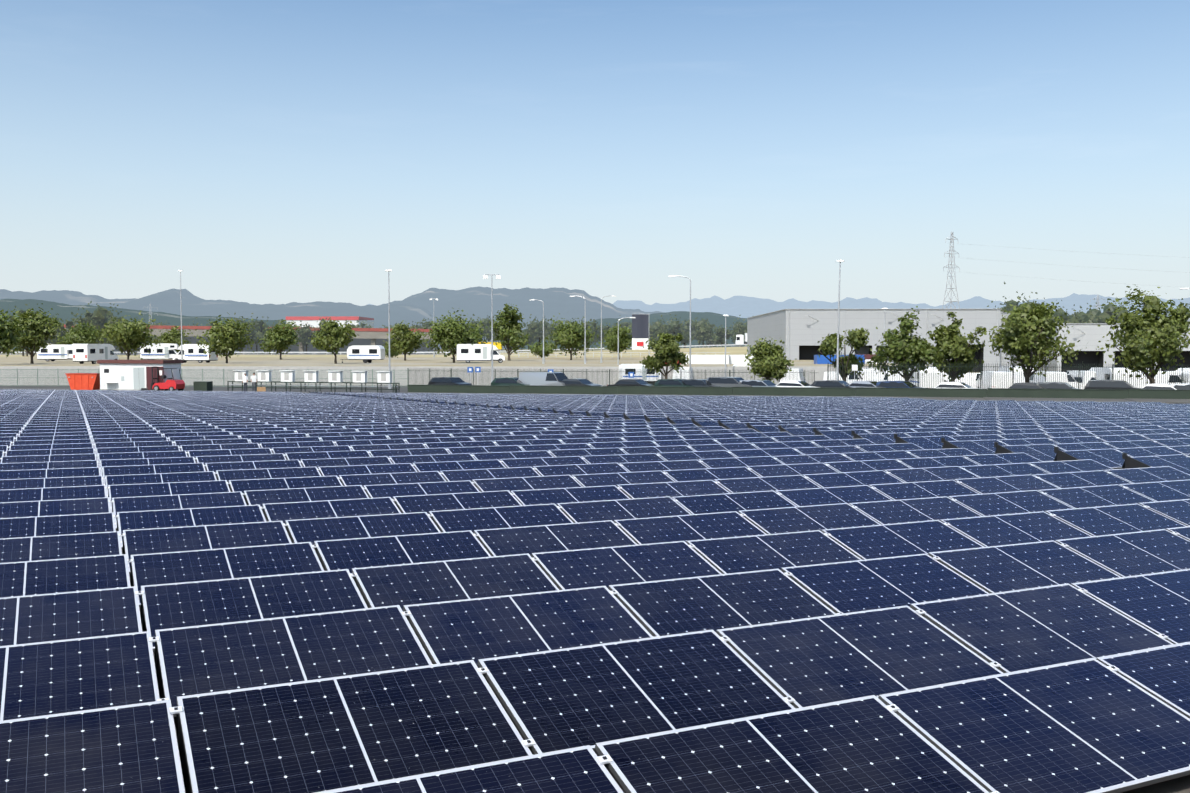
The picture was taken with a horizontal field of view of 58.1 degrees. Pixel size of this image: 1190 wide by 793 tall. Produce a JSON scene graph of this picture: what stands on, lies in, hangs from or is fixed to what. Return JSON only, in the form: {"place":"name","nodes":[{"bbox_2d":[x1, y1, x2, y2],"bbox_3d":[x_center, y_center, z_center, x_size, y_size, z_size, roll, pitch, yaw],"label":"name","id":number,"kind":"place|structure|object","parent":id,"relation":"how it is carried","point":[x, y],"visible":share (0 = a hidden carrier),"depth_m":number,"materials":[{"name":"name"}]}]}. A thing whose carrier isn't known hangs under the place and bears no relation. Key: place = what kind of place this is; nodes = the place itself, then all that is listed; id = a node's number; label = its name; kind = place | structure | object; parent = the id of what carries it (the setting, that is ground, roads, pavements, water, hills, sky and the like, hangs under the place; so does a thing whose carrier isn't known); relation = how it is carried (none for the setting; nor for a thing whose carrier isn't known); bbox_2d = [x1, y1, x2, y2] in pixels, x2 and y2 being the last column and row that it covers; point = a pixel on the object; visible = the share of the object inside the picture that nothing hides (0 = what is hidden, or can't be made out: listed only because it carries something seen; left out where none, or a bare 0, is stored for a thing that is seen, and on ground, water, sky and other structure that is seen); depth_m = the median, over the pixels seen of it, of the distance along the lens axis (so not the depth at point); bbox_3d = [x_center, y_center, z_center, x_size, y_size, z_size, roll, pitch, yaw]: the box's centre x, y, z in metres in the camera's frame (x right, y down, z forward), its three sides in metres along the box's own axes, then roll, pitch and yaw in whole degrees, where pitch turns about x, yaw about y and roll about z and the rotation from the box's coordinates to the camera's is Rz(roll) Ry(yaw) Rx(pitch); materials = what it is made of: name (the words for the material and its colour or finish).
{"place":"outdoors","nodes":[
{"label":"outdoors","id":0,"kind":"place"},
{"bbox_2d":[0,299,285,349],"bbox_3d":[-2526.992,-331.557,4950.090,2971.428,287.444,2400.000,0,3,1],"label":"hills","id":1,"kind":"structure","parent":0,"point":[63,310],"depth_m":5028.59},
{"bbox_2d":[0,369,407,387],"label":"fence","id":2,"kind":"object","parent":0,"point":[191,377],"visible":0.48,"depth_m":123.48,"materials":[{"name":"metal"}]},
{"bbox_2d":[0,289,436,327],"bbox_3d":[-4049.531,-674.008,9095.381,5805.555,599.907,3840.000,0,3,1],"label":"mountain","id":3,"kind":"structure","parent":0,"point":[168,301],"depth_m":9052.92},
{"bbox_2d":[0,349,631,353],"bbox_3d":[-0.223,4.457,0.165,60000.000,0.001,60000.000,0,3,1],"label":"ground","id":4,"kind":"structure","parent":0,"point":[437,351],"depth_m":2308.34,"materials":[{"name":"beige plant"}]},
{"bbox_2d":[47,324,436,353],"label":"trees","id":5,"kind":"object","parent":4,"relation":"on","point":[372,336],"depth_m":433.83,"materials":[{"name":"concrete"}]},
{"bbox_2d":[208,313,335,353],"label":"tree belt","id":6,"kind":"object","parent":4,"relation":"on","point":[304,332],"visible":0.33,"depth_m":427.44,"materials":[{"name":"green plant"}]},
{"bbox_2d":[286,316,373,327],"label":"building","id":7,"kind":"structure","parent":4,"relation":"on","point":[310,320],"depth_m":642.51,"materials":[{"name":"white paint"}]},
{"bbox_2d":[132,313,746,351],"bbox_3d":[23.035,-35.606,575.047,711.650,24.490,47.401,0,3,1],"label":"tree belt","id":8,"kind":"object","parent":4,"relation":"on","point":[686,328],"visible":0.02,"depth_m":569.49,"materials":[{"name":"green plant"}]},
{"bbox_2d":[306,314,746,350],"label":"trees","id":9,"kind":"object","parent":4,"relation":"on","point":[536,329],"visible":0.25,"depth_m":449.62,"materials":[{"name":"green plant"}]},
{"bbox_2d":[632,314,647,349],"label":"dealer banner","id":10,"kind":"object","parent":4,"relation":"on","point":[639,330],"visible":0.77,"depth_m":149.60,"materials":[{"name":"grey"}]},
{"bbox_2d":[619,364,660,381],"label":"yard caravan","id":11,"kind":"object","parent":4,"relation":"on","point":[628,367],"visible":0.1,"depth_m":126.74,"materials":[{"name":"metal"}]},
{"bbox_2d":[116,530,1189,792],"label":"roof deck","id":12,"kind":"structure","parent":4,"relation":"on","point":[1176,786],"depth_m":5.61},
{"bbox_2d":[11,391,1189,792],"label":"mounting rails","id":13,"kind":"object","parent":12,"relation":"on","point":[1127,463],"visible":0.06,"depth_m":15.07,"materials":[{"name":"metal"}]},
{"bbox_2d":[0,389,1189,792],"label":"solar panels","id":14,"kind":"object","parent":13,"relation":"on","point":[286,665],"visible":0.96,"depth_m":8.84,"materials":[{"name":"blue glass"}]},
{"bbox_2d":[0,417,1189,792],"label":"panel clamps","id":15,"kind":"object","parent":13,"relation":"on","point":[604,759],"visible":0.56,"depth_m":10.02,"materials":[{"name":"silver metal"}]},
{"bbox_2d":[730,355,753,363],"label":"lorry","id":16,"kind":"object","parent":4,"relation":"on","point":[737,359],"depth_m":150.24,"materials":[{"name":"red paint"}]},
{"bbox_2d":[814,355,878,363],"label":"blue lorry","id":17,"kind":"object","parent":4,"relation":"on","point":[822,359],"visible":0.04,"depth_m":147.93,"materials":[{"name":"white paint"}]},
{"bbox_2d":[747,309,1000,371],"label":"warehouse","id":18,"kind":"structure","parent":4,"relation":"on","point":[799,333],"depth_m":198.54,"materials":[{"name":"grey metal"}]},
{"bbox_2d":[942,233,959,308],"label":"pylon","id":19,"kind":"object","parent":4,"relation":"on","point":[951,264],"visible":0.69,"depth_m":414.50,"materials":[{"name":"metal"}]},
{"bbox_2d":[1000,312,1009,365],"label":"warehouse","id":20,"kind":"structure","parent":4,"relation":"on","point":[1003,361],"depth_m":201.06,"materials":[{"name":"grey metal"}]},
{"bbox_2d":[987,281,1139,322],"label":"tree belt","id":21,"kind":"object","parent":4,"relation":"on","point":[1093,316],"visible":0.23,"depth_m":328.48,"materials":[{"name":"green plant"}]},
{"bbox_2d":[1010,323,1189,371],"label":"warehouse","id":22,"kind":"structure","parent":4,"relation":"on","point":[1090,337],"depth_m":197.71,"materials":[{"name":"grey metal"}]},
{"bbox_2d":[0,344,746,356],"bbox_3d":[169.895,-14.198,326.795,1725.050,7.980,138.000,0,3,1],"label":"dry ground","id":23,"kind":"structure","parent":0,"point":[739,350],"depth_m":302.55,"materials":[{"name":"beige soil"}]},
{"bbox_2d":[0,301,134,355],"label":"tree belt","id":24,"kind":"object","parent":23,"relation":"on","point":[99,316],"visible":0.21,"depth_m":302.22,"materials":[{"name":"green plant"}]},
{"bbox_2d":[0,357,979,391],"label":"ground","id":25,"kind":"structure","parent":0,"point":[325,364],"depth_m":129.09,"materials":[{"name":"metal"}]},
{"bbox_2d":[0,309,26,357],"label":"tree","id":26,"kind":"object","parent":25,"relation":"on","point":[9,337],"visible":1,"depth_m":141.62,"materials":[{"name":"green plant"}]},
{"bbox_2d":[7,303,68,363],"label":"tree","id":27,"kind":"object","parent":25,"relation":"on","point":[37,333],"visible":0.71,"depth_m":151.10,"materials":[{"name":"green plant"}]},
{"bbox_2d":[37,345,72,360],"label":"trailer","id":28,"kind":"object","parent":25,"relation":"on","point":[58,352],"visible":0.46,"depth_m":176.75,"materials":[{"name":"metal"}]},
{"bbox_2d":[51,318,103,344],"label":"tree","id":29,"kind":"object","parent":25,"relation":"on","point":[83,335],"visible":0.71,"depth_m":216.08,"materials":[{"name":"green plant"}]},
{"bbox_2d":[72,344,118,363],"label":"motorhome","id":30,"kind":"object","parent":25,"relation":"on","point":[92,353],"visible":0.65,"depth_m":149.10,"materials":[{"name":"metal"}]},
{"bbox_2d":[95,310,160,359],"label":"tree","id":31,"kind":"object","parent":25,"relation":"on","point":[129,336],"visible":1,"depth_m":160.01,"materials":[{"name":"green plant"}]},
{"bbox_2d":[140,343,178,359],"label":"motorhome","id":32,"kind":"object","parent":25,"relation":"on","point":[164,351],"visible":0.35,"depth_m":178.38,"materials":[{"name":"metal"}]},
{"bbox_2d":[149,325,192,352],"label":"tree","id":33,"kind":"object","parent":25,"relation":"on","point":[173,336],"visible":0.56,"depth_m":225.34,"materials":[{"name":"green plant"}]},
{"bbox_2d":[173,344,217,362],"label":"motorhome","id":34,"kind":"object","parent":25,"relation":"on","point":[192,352],"visible":0.9,"depth_m":160.07,"materials":[{"name":"metal"}]},
{"bbox_2d":[194,312,256,362],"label":"tree","id":35,"kind":"object","parent":25,"relation":"on","point":[226,337],"visible":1,"depth_m":154.24,"materials":[{"name":"green plant"}]},
{"bbox_2d":[253,319,299,359],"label":"tree","id":36,"kind":"object","parent":25,"relation":"on","point":[279,339],"visible":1,"depth_m":204.79,"materials":[{"name":"green plant"}]},
{"bbox_2d":[308,318,358,363],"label":"tree","id":37,"kind":"object","parent":25,"relation":"on","point":[333,336],"visible":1,"depth_m":149.56,"materials":[{"name":"green plant"}]},
{"bbox_2d":[340,345,384,362],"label":"caravan","id":38,"kind":"object","parent":25,"relation":"on","point":[367,353],"visible":1,"depth_m":156.58,"materials":[{"name":"metal"}]},
{"bbox_2d":[386,270,391,388],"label":"lamp post","id":39,"kind":"object","parent":25,"relation":"on","point":[389,322],"visible":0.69,"depth_m":112.19,"materials":[{"name":"grey metal"}]},
{"bbox_2d":[383,321,428,360],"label":"tree","id":40,"kind":"object","parent":25,"relation":"on","point":[408,340],"visible":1,"depth_m":189.23,"materials":[{"name":"green plant"}]},
{"bbox_2d":[428,377,471,384],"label":"car","id":41,"kind":"object","parent":25,"relation":"on","point":[446,381],"visible":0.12,"depth_m":100.52,"materials":[{"name":"black metal"}]},
{"bbox_2d":[419,308,493,362],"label":"tree","id":42,"kind":"object","parent":25,"relation":"on","point":[450,333],"visible":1,"depth_m":158.28,"materials":[{"name":"green plant"}]},
{"bbox_2d":[457,344,504,362],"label":"motorhome","id":43,"kind":"object","parent":25,"relation":"on","point":[467,353],"visible":1,"depth_m":157.07,"materials":[{"name":"metal"}]},
{"bbox_2d":[483,274,500,381],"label":"lamp post","id":44,"kind":"object","parent":25,"relation":"on","point":[485,276],"visible":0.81,"depth_m":117.95,"materials":[{"name":"grey metal"}]},
{"bbox_2d":[491,377,529,385],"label":"car","id":45,"kind":"object","parent":25,"relation":"on","point":[505,381],"visible":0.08,"depth_m":98.79,"materials":[{"name":"grey metal"}]},
{"bbox_2d":[489,303,531,360],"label":"tree","id":46,"kind":"object","parent":25,"relation":"on","point":[504,328],"visible":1,"depth_m":189.15,"materials":[{"name":"green plant"}]},
{"bbox_2d":[528,341,556,357],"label":"tree","id":47,"kind":"object","parent":25,"relation":"on","point":[536,348],"visible":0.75,"depth_m":242.80,"materials":[{"name":"green plant"}]},
{"bbox_2d":[519,372,567,385],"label":"van","id":48,"kind":"object","parent":25,"relation":"on","point":[544,378],"visible":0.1,"depth_m":97.53,"materials":[{"name":"silver metal"}]},
{"bbox_2d":[544,313,606,359],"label":"tree","id":49,"kind":"object","parent":25,"relation":"on","point":[569,336],"visible":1,"depth_m":198.40,"materials":[{"name":"green plant"}]},
{"bbox_2d":[561,378,601,385],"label":"car","id":50,"kind":"object","parent":25,"relation":"on","point":[577,382],"visible":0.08,"depth_m":96.15,"materials":[{"name":"grey"}]},
{"bbox_2d":[407,368,814,385],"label":"fence bars","id":51,"kind":"object","parent":25,"relation":"on","point":[592,371],"visible":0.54,"depth_m":116.72,"materials":[{"name":"grey metal"}]},
{"bbox_2d":[498,352,729,356],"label":"bank railing","id":52,"kind":"object","parent":25,"relation":"on","point":[617,352],"visible":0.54,"depth_m":257.63,"materials":[{"name":"grey metal"}]},
{"bbox_2d":[597,323,631,358],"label":"tree","id":53,"kind":"object","parent":25,"relation":"on","point":[625,340],"visible":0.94,"depth_m":212.99,"materials":[{"name":"green plant"}]},
{"bbox_2d":[607,379,654,385],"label":"car","id":54,"kind":"object","parent":25,"relation":"on","point":[630,382],"visible":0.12,"depth_m":95.45,"materials":[{"name":"black"}]},
{"bbox_2d":[639,333,688,378],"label":"tree","id":55,"kind":"object","parent":25,"relation":"on","point":[665,346],"visible":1,"depth_m":111.08,"materials":[{"name":"green plant"}]},
{"bbox_2d":[654,379,693,386],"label":"car","id":56,"kind":"object","parent":25,"relation":"on","point":[672,382],"visible":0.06,"depth_m":94.31,"materials":[{"name":"grey metal"}]},
{"bbox_2d":[668,276,690,378],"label":"lamp post","id":57,"kind":"object","parent":25,"relation":"on","point":[690,331],"visible":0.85,"depth_m":111.53,"materials":[{"name":"grey metal"}]},
{"bbox_2d":[672,367,692,379],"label":"van","id":58,"kind":"object","parent":25,"relation":"on","point":[682,374],"visible":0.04,"depth_m":125.06,"materials":[{"name":"metal"}]},
{"bbox_2d":[666,355,729,363],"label":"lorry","id":59,"kind":"object","parent":25,"relation":"on","point":[707,359],"visible":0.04,"depth_m":148.24,"materials":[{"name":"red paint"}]},
{"bbox_2d":[682,379,720,386],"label":"car","id":60,"kind":"object","parent":25,"relation":"on","point":[699,382],"visible":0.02,"depth_m":93.19,"materials":[{"name":"grey metal"}]},
{"bbox_2d":[707,377,751,386],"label":"car","id":61,"kind":"object","parent":25,"relation":"on","point":[727,381],"depth_m":92.52,"materials":[{"name":"grey metal"}]},
{"bbox_2d":[740,380,777,386],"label":"car","id":62,"kind":"object","parent":25,"relation":"on","point":[760,383],"visible":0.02,"depth_m":91.41,"materials":[{"name":"silver metal"}]},
{"bbox_2d":[744,337,796,382],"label":"tree","id":63,"kind":"object","parent":25,"relation":"on","point":[767,361],"visible":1,"depth_m":106.52,"materials":[{"name":"green plant"}]},
{"bbox_2d":[780,369,805,381],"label":"van","id":64,"kind":"object","parent":25,"relation":"on","point":[795,375],"visible":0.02,"depth_m":114.88,"materials":[{"name":"metal"}]},
{"bbox_2d":[776,380,819,387],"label":"car","id":65,"kind":"object","parent":25,"relation":"on","point":[795,383],"visible":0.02,"depth_m":90.73,"materials":[{"name":"white metal"}]},
{"bbox_2d":[810,380,855,395],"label":"car","id":66,"kind":"object","parent":25,"relation":"on","point":[832,384],"visible":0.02,"depth_m":90.27,"materials":[{"name":"black metal"}]},
{"bbox_2d":[836,260,844,379],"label":"lamp post","id":67,"kind":"object","parent":25,"relation":"on","point":[837,364],"visible":0.73,"depth_m":91.28,"materials":[{"name":"grey metal"}]},
{"bbox_2d":[817,327,869,380],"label":"tree","id":68,"kind":"object","parent":25,"relation":"on","point":[855,338],"visible":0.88,"depth_m":96.21,"materials":[{"name":"green plant"}]},
{"bbox_2d":[823,371,863,383],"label":"van","id":69,"kind":"object","parent":25,"relation":"on","point":[833,377],"visible":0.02,"depth_m":112.73,"materials":[{"name":"white metal"}]},
{"bbox_2d":[848,381,885,387],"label":"car","id":70,"kind":"object","parent":25,"relation":"on","point":[868,384],"visible":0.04,"depth_m":89.31,"materials":[{"name":"silver metal"}]},
{"bbox_2d":[860,372,886,381],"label":"van","id":71,"kind":"object","parent":25,"relation":"on","point":[881,377],"depth_m":110.52,"materials":[{"name":"white metal"}]},
{"bbox_2d":[876,381,921,387],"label":"car","id":72,"kind":"object","parent":25,"relation":"on","point":[897,384],"visible":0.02,"depth_m":88.62,"materials":[{"name":"grey"}]},
{"bbox_2d":[864,306,946,380],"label":"tree","id":73,"kind":"object","parent":25,"relation":"on","point":[904,348],"visible":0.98,"depth_m":95.45,"materials":[{"name":"green plant"}]},
{"bbox_2d":[909,367,943,387],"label":"van","id":74,"kind":"object","parent":25,"relation":"on","point":[936,381],"visible":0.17,"depth_m":104.61,"materials":[{"name":"metal"}]},
{"bbox_2d":[925,311,986,381],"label":"tree","id":75,"kind":"object","parent":25,"relation":"on","point":[951,341],"visible":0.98,"depth_m":94.37,"materials":[{"name":"green plant"}]},
{"bbox_2d":[935,382,979,388],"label":"car","id":76,"kind":"object","parent":25,"relation":"on","point":[962,385],"visible":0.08,"depth_m":86.70,"materials":[{"name":"white metal"}]},
{"bbox_2d":[944,373,979,387],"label":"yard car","id":77,"kind":"object","parent":25,"relation":"on","point":[975,377],"depth_m":107.26,"materials":[{"name":"white metal"}]},
{"bbox_2d":[976,371,1014,388],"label":"van","id":78,"kind":"object","parent":25,"relation":"on","point":[999,380],"visible":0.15,"depth_m":101.42,"materials":[{"name":"metal"}]},
{"bbox_2d":[827,362,1189,388],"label":"fence bars","id":79,"kind":"object","parent":25,"relation":"on","point":[984,366],"visible":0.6,"depth_m":92.10,"materials":[{"name":"grey metal"}]},
{"bbox_2d":[998,366,1033,382],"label":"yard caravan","id":80,"kind":"object","parent":25,"relation":"on","point":[1016,373],"visible":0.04,"depth_m":108.59,"materials":[{"name":"metal"}]},
{"bbox_2d":[1009,382,1046,388],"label":"car","id":81,"kind":"object","parent":25,"relation":"on","point":[1027,385],"visible":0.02,"depth_m":85.26,"materials":[{"name":"black metal"}]},
{"bbox_2d":[983,297,1085,381],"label":"tree","id":82,"kind":"object","parent":25,"relation":"on","point":[1027,331],"visible":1,"depth_m":87.96,"materials":[{"name":"green plant"}]},
{"bbox_2d":[1029,371,1067,382],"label":"van","id":83,"kind":"object","parent":25,"relation":"on","point":[1049,375],"visible":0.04,"depth_m":100.30,"materials":[{"name":"metal"}]},
{"bbox_2d":[1037,382,1077,388],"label":"car","id":84,"kind":"object","parent":25,"relation":"on","point":[1056,385],"visible":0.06,"depth_m":85.24,"materials":[{"name":"grey metal"}]},
{"bbox_2d":[1066,371,1094,388],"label":"van","id":85,"kind":"object","parent":25,"relation":"on","point":[1074,373],"visible":0.02,"depth_m":104.22,"materials":[{"name":"metal"}]},
{"bbox_2d":[1089,367,1136,386],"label":"van","id":86,"kind":"object","parent":25,"relation":"on","point":[1103,373],"visible":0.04,"depth_m":100.51,"materials":[{"name":"metal"}]},
{"bbox_2d":[1085,380,1141,389],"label":"car","id":87,"kind":"object","parent":25,"relation":"on","point":[1110,384],"visible":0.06,"depth_m":83.54,"materials":[{"name":"black metal"}]},
{"bbox_2d":[1096,284,1189,383],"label":"tree","id":88,"kind":"object","parent":25,"relation":"on","point":[1160,330],"visible":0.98,"depth_m":87.94,"materials":[{"name":"green plant"}]},
{"bbox_2d":[1142,383,1177,389],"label":"car","id":89,"kind":"object","parent":25,"relation":"on","point":[1160,386],"visible":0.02,"depth_m":82.70,"materials":[{"name":"white metal"}]},
{"bbox_2d":[1137,374,1184,387],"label":"van","id":90,"kind":"object","parent":25,"relation":"on","point":[1140,385],"visible":0.04,"depth_m":102.22,"materials":[{"name":"white metal"}]},
{"bbox_2d":[1174,368,1189,382],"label":"van","id":91,"kind":"object","parent":25,"relation":"on","point":[1186,373],"visible":0.3,"depth_m":101.99,"materials":[{"name":"metal"}]},
{"bbox_2d":[378,286,664,348],"bbox_3d":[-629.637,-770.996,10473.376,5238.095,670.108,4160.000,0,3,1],"label":"mountain massif","id":92,"kind":"structure","parent":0,"point":[471,301],"depth_m":10108.90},
{"bbox_2d":[0,388,1189,403],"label":"deck apron","id":93,"kind":"object","parent":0,"point":[1169,401],"visible":0.08,"depth_m":81.36,"materials":[{"name":"concrete"}]},
{"bbox_2d":[65,373,99,389],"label":"skip","id":94,"kind":"object","parent":93,"relation":"on","point":[83,381],"visible":0.79,"depth_m":106.03,"materials":[{"name":"orange metal"}]},
{"bbox_2d":[97,360,183,390],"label":"substation cabin","id":95,"kind":"object","parent":93,"relation":"on","point":[131,374],"visible":0.83,"depth_m":103.95,"materials":[{"name":"white paint"}]},
{"bbox_2d":[151,366,184,390],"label":"forklift","id":96,"kind":"object","parent":93,"relation":"on","point":[173,384],"visible":0.98,"depth_m":101.75,"materials":[{"name":"red paint"}]},
{"bbox_2d":[193,381,212,390],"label":"green crate","id":97,"kind":"object","parent":93,"relation":"on","point":[203,385],"visible":0.92,"depth_m":103.32,"materials":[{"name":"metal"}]},
{"bbox_2d":[227,370,399,392],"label":"inverter rack","id":98,"kind":"object","parent":93,"relation":"on","point":[335,377],"visible":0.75,"depth_m":100.18,"materials":[{"name":"grey metal"}]},
{"bbox_2d":[408,385,1189,398],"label":"green parapet wall","id":99,"kind":"structure","parent":93,"relation":"on","point":[1006,392],"depth_m":87.39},
{"bbox_2d":[0,0,1189,306],"label":"sky","id":100,"kind":"structure","parent":0,"point":[277,152],"materials":[{"name":"blue"}]},
{"bbox_2d":[518,311,746,348],"bbox_3d":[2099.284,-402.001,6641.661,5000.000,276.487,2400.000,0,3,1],"label":"hills","id":101,"kind":"structure","parent":0,"point":[717,319],"depth_m":6623.07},
{"bbox_2d":[613,293,1189,317],"bbox_3d":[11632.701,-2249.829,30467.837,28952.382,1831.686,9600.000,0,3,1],"label":"mountain range","id":102,"kind":"structure","parent":0,"point":[744,306],"depth_m":30727.23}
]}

